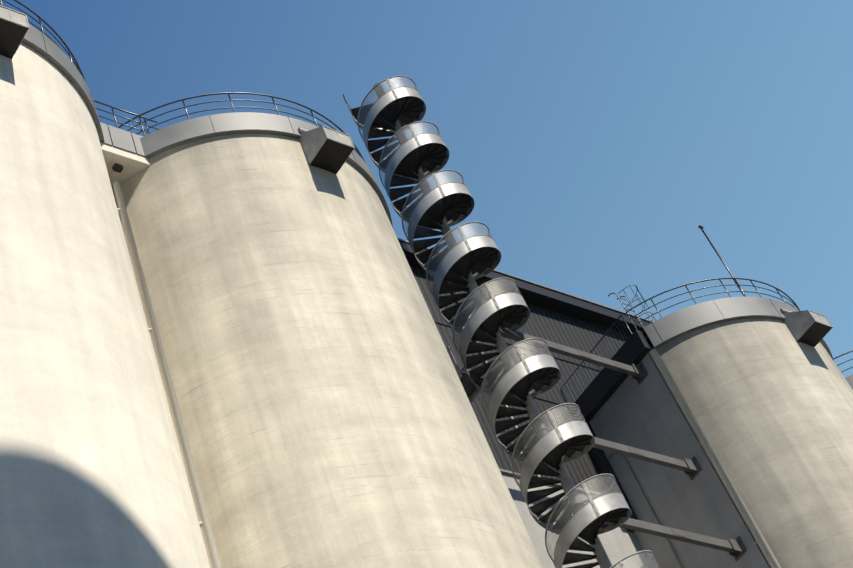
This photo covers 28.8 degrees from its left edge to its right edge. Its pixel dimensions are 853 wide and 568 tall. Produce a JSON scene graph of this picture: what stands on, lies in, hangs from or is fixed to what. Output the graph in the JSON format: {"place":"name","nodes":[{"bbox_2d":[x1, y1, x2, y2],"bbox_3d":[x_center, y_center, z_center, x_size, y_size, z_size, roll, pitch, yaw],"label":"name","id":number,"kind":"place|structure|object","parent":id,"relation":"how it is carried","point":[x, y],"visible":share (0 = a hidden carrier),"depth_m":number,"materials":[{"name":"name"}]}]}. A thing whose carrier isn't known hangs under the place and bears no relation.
{"place":"outdoors","nodes":[
{"label":"outdoors","id":0,"kind":"place"},
{"bbox_2d":[0,0,852,377],"label":"sky","id":1,"kind":"structure","parent":0,"point":[593,141],"materials":[{"name":"blue"}]},
{"bbox_2d":[448,349,482,398],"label":"stair bridge","id":2,"kind":"structure","parent":0,"point":[469,387],"depth_m":50.09,"materials":[{"name":"grey metal"}]},
{"bbox_2d":[368,83,628,567],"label":"spiral stair pole and lips","id":3,"kind":"object","parent":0,"point":[599,552],"visible":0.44,"depth_m":49.88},
{"bbox_2d":[351,96,626,567],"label":"spiral stair treads","id":4,"kind":"object","parent":3,"relation":"attached to","point":[448,314],"visible":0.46,"depth_m":51.84,"materials":[{"name":"grey metal"}]},
{"bbox_2d":[560,315,631,407],"bbox_3d":[5.722,2.667,55.972,0.048,1.121,3.594,17,-58,-34],"label":"louver","id":5,"kind":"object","parent":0,"point":[597,355],"depth_m":56.07,"materials":[{"name":"grey metal"}]},
{"bbox_2d":[833,350,852,372],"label":"railing","id":6,"kind":"object","parent":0,"point":[845,361],"visible":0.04,"depth_m":60.38,"materials":[{"name":"grey metal"}]},
{"bbox_3d":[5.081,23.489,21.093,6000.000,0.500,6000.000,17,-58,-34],"label":"ground","id":7,"kind":"structure","parent":0,"visible":0},
{"bbox_2d":[0,24,210,567],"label":"silo","id":8,"kind":"object","parent":7,"relation":"on","point":[92,472],"visible":0.94,"depth_m":32.20,"materials":[{"name":"beige concrete"}]},
{"bbox_2d":[0,5,29,58],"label":"roof vent box","id":9,"kind":"object","parent":8,"relation":"attached to","point":[14,26],"visible":0.98,"depth_m":38.67,"materials":[{"name":"grey metal"}]},
{"bbox_2d":[0,0,85,81],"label":"railing","id":10,"kind":"object","parent":8,"relation":"on","point":[70,53],"visible":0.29,"depth_m":42.00,"materials":[{"name":"grey metal"}]},
{"bbox_2d":[99,122,150,189],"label":"connecting platform","id":11,"kind":"structure","parent":8,"relation":"attached to","point":[124,161],"depth_m":43.09,"materials":[{"name":"beige concrete"}]},
{"bbox_2d":[94,100,158,133],"bbox_3d":[-8.261,-4.386,44.028,2.750,1.122,0.052,17,-58,-34],"label":"railing","id":12,"kind":"object","parent":11,"relation":"on","point":[116,122],"visible":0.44,"depth_m":44.35,"materials":[{"name":"grey metal"}]},
{"bbox_2d":[113,182,221,567],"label":"downpipe","id":13,"kind":"object","parent":8,"relation":"attached to","point":[204,524],"visible":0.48,"depth_m":37.24,"materials":[{"name":"grey metal"}]},
{"bbox_2d":[112,112,542,567],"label":"silo","id":14,"kind":"object","parent":7,"relation":"on","point":[329,418],"visible":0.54,"depth_m":38.08,"materials":[{"name":"concrete"}]},
{"bbox_2d":[118,92,364,160],"bbox_3d":[-5.993,-1.223,47.696,9.592,1.122,9.592,17,-58,-34],"label":"railing","id":15,"kind":"object","parent":14,"relation":"on","point":[315,122],"visible":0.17,"depth_m":44.89,"materials":[{"name":"grey metal"}]},
{"bbox_2d":[298,125,354,173],"bbox_3d":[-2.696,-3.804,44.164,0.960,1.413,0.976,17,-58,-34],"label":"roof vent box","id":16,"kind":"object","parent":14,"relation":"attached to","point":[327,148],"visible":1,"depth_m":43.70,"materials":[{"name":"grey metal"}]},
{"bbox_2d":[343,76,653,567],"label":"spiral staircase","id":17,"kind":"structure","parent":7,"relation":"on","point":[591,499],"depth_m":49.84,"materials":[{"name":"grey metal"}]},
{"bbox_2d":[346,77,659,567],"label":"staircase balustrade","id":18,"kind":"object","parent":7,"relation":"on","point":[580,520],"visible":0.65,"depth_m":49.55,"materials":[{"name":"silver metal"}]},
{"bbox_2d":[501,345,769,567],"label":"building wall","id":19,"kind":"structure","parent":7,"relation":"on","point":[646,414],"depth_m":51.76,"materials":[{"name":"concrete"}]},
{"bbox_2d":[446,347,487,403],"bbox_3d":[0.669,3.210,50.669,1.070,1.271,2.190,17,-58,-34],"label":"stair bridge frame","id":20,"kind":"object","parent":19,"relation":"on","point":[474,395],"visible":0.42,"depth_m":50.23,"materials":[{"name":"grey metal"}]},
{"bbox_2d":[397,238,652,494],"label":"dark clad building","id":21,"kind":"structure","parent":19,"relation":"on","point":[569,320],"depth_m":59.21,"materials":[{"name":"grey metal"}]},
{"bbox_2d":[447,281,681,567],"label":"facade fittings","id":22,"kind":"object","parent":19,"relation":"attached to","point":[511,417],"visible":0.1,"depth_m":53.22,"materials":[{"name":"black metal"}]},
{"bbox_2d":[569,330,650,531],"bbox_3d":[6.716,4.691,53.617,0.262,5.405,3.900,17,-58,-34],"label":"wall top steel frame","id":23,"kind":"object","parent":19,"relation":"on","point":[601,389],"visible":0.54,"depth_m":54.80,"materials":[{"name":"black metal"}]},
{"bbox_2d":[486,326,746,560],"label":"support beams","id":24,"kind":"structure","parent":19,"relation":"attached to","point":[736,549],"depth_m":49.87,"materials":[{"name":"metal"}]},
{"bbox_2d":[641,297,852,567],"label":"silo","id":25,"kind":"object","parent":7,"relation":"on","point":[768,397],"visible":0.6,"depth_m":51.48,"materials":[{"name":"concrete"}]},
{"bbox_2d":[608,285,655,329],"bbox_3d":[7.205,1.195,56.113,0.744,3.370,1.035,17,-58,-34],"label":"caged ladder","id":26,"kind":"object","parent":25,"relation":"on","point":[619,298],"visible":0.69,"depth_m":56.44,"materials":[{"name":"metal"}]},
{"bbox_2d":[626,278,799,325],"bbox_3d":[9.405,3.837,58.593,9.133,1.122,9.592,17,-58,-34],"label":"railing","id":27,"kind":"object","parent":25,"relation":"on","point":[777,289],"visible":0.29,"depth_m":55.50,"materials":[{"name":"grey metal"}]},
{"bbox_2d":[650,349,780,567],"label":"downpipe","id":28,"kind":"object","parent":25,"relation":"attached to","point":[723,475],"visible":0.9,"depth_m":50.55,"materials":[{"name":"grey metal"}]},
{"bbox_2d":[698,225,746,296],"bbox_3d":[10.161,-0.722,56.708,0.160,3.975,0.090,17,-58,-34],"label":"roof mast","id":29,"kind":"object","parent":25,"relation":"on","point":[719,256],"visible":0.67,"depth_m":56.70,"materials":[{"name":"metal"}]},
{"bbox_2d":[780,308,832,346],"bbox_3d":[12.521,1.200,54.932,0.960,1.413,0.976,17,-58,-34],"label":"roof vent box","id":30,"kind":"object","parent":25,"relation":"attached to","point":[810,328],"visible":0.98,"depth_m":54.48,"materials":[{"name":"grey metal"}]},
{"bbox_2d":[845,375,852,388],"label":"silo","id":31,"kind":"object","parent":7,"relation":"on","point":[849,379],"visible":0.04,"depth_m":59.66,"materials":[{"name":"concrete"}]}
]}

